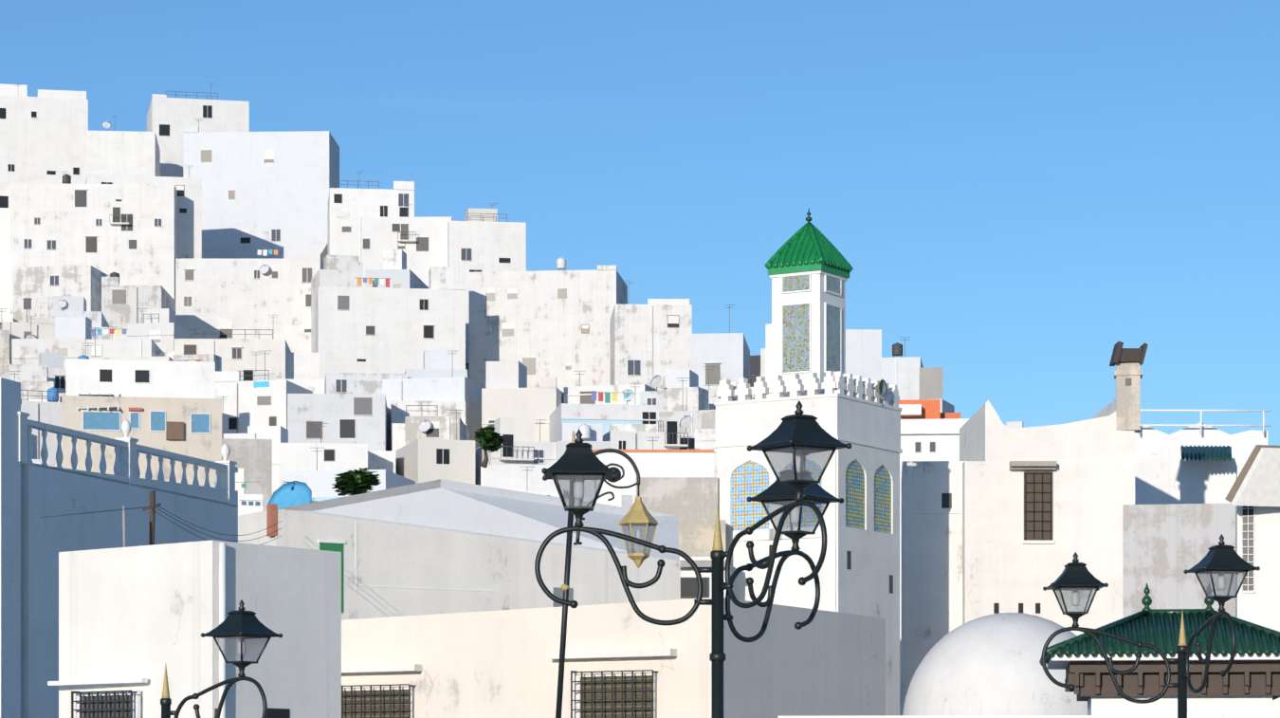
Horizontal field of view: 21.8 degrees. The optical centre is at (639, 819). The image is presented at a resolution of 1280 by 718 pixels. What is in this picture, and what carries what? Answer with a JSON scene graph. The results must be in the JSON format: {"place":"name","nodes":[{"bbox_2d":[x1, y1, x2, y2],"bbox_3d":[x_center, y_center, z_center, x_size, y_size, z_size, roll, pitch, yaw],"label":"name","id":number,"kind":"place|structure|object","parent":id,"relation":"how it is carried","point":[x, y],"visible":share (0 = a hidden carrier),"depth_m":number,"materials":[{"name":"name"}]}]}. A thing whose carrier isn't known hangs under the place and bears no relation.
{"place":"outdoors","nodes":[
{"label":"outdoors","id":0,"kind":"place"},
{"bbox_2d":[0,83,909,470],"bbox_3d":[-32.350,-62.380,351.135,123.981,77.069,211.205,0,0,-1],"label":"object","id":1,"kind":"object","parent":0,"point":[584,429],"visible":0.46,"depth_m":299.46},
{"bbox_2d":[320,244,760,385],"bbox_3d":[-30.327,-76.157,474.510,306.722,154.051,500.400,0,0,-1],"label":"hill","id":2,"kind":"structure","parent":0,"point":[755,364],"depth_m":362.84,"materials":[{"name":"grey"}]},
{"bbox_2d":[0,83,1023,501],"bbox_3d":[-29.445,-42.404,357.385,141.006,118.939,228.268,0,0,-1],"label":"hillside houses","id":3,"kind":"structure","parent":2,"relation":"on","point":[375,332],"depth_m":361.91,"materials":[{"name":"white paint"}]},
{"bbox_2d":[0,0,1279,445],"label":"sky","id":4,"kind":"structure","parent":0,"point":[1017,192],"materials":[{"name":"blue"}]},
{"label":"ground","id":5,"kind":"structure","parent":0,"visible":0},
{"bbox_2d":[61,358,726,599],"bbox_3d":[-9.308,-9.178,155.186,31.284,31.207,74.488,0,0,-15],"label":"building","id":6,"kind":"structure","parent":5,"relation":"on","point":[174,407],"depth_m":170.93,"materials":[{"name":"white paint"}]},
{"bbox_2d":[330,425,505,495],"bbox_3d":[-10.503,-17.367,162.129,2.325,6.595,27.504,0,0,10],"label":"trees","id":7,"kind":"object","parent":6,"relation":"on","point":[360,481],"visible":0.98,"depth_m":149.63,"materials":[{"name":"green plant"}]},
{"bbox_2d":[0,377,1279,717],"bbox_3d":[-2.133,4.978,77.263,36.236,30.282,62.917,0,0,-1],"label":"building","id":8,"kind":"structure","parent":5,"relation":"on","point":[121,584],"depth_m":70.50,"materials":[{"name":"white paint"}]},
{"bbox_2d":[160,400,1260,717],"bbox_3d":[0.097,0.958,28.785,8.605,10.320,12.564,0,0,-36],"label":"lamps","id":9,"kind":"object","parent":5,"relation":"on","point":[795,489],"visible":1,"depth_m":23.51,"materials":[{"name":"black metal"}]},
{"bbox_2d":[713,208,902,714],"bbox_3d":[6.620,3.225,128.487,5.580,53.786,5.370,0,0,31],"label":"minaret","id":10,"kind":"object","parent":5,"relation":"on","point":[808,265],"visible":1,"depth_m":127.19,"materials":[{"name":"white paint"}]},
{"bbox_2d":[897,341,1279,717],"bbox_3d":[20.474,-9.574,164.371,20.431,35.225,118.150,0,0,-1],"label":"buildings","id":11,"kind":"structure","parent":5,"relation":"on","point":[997,515],"depth_m":136.18,"materials":[{"name":"white paint"}]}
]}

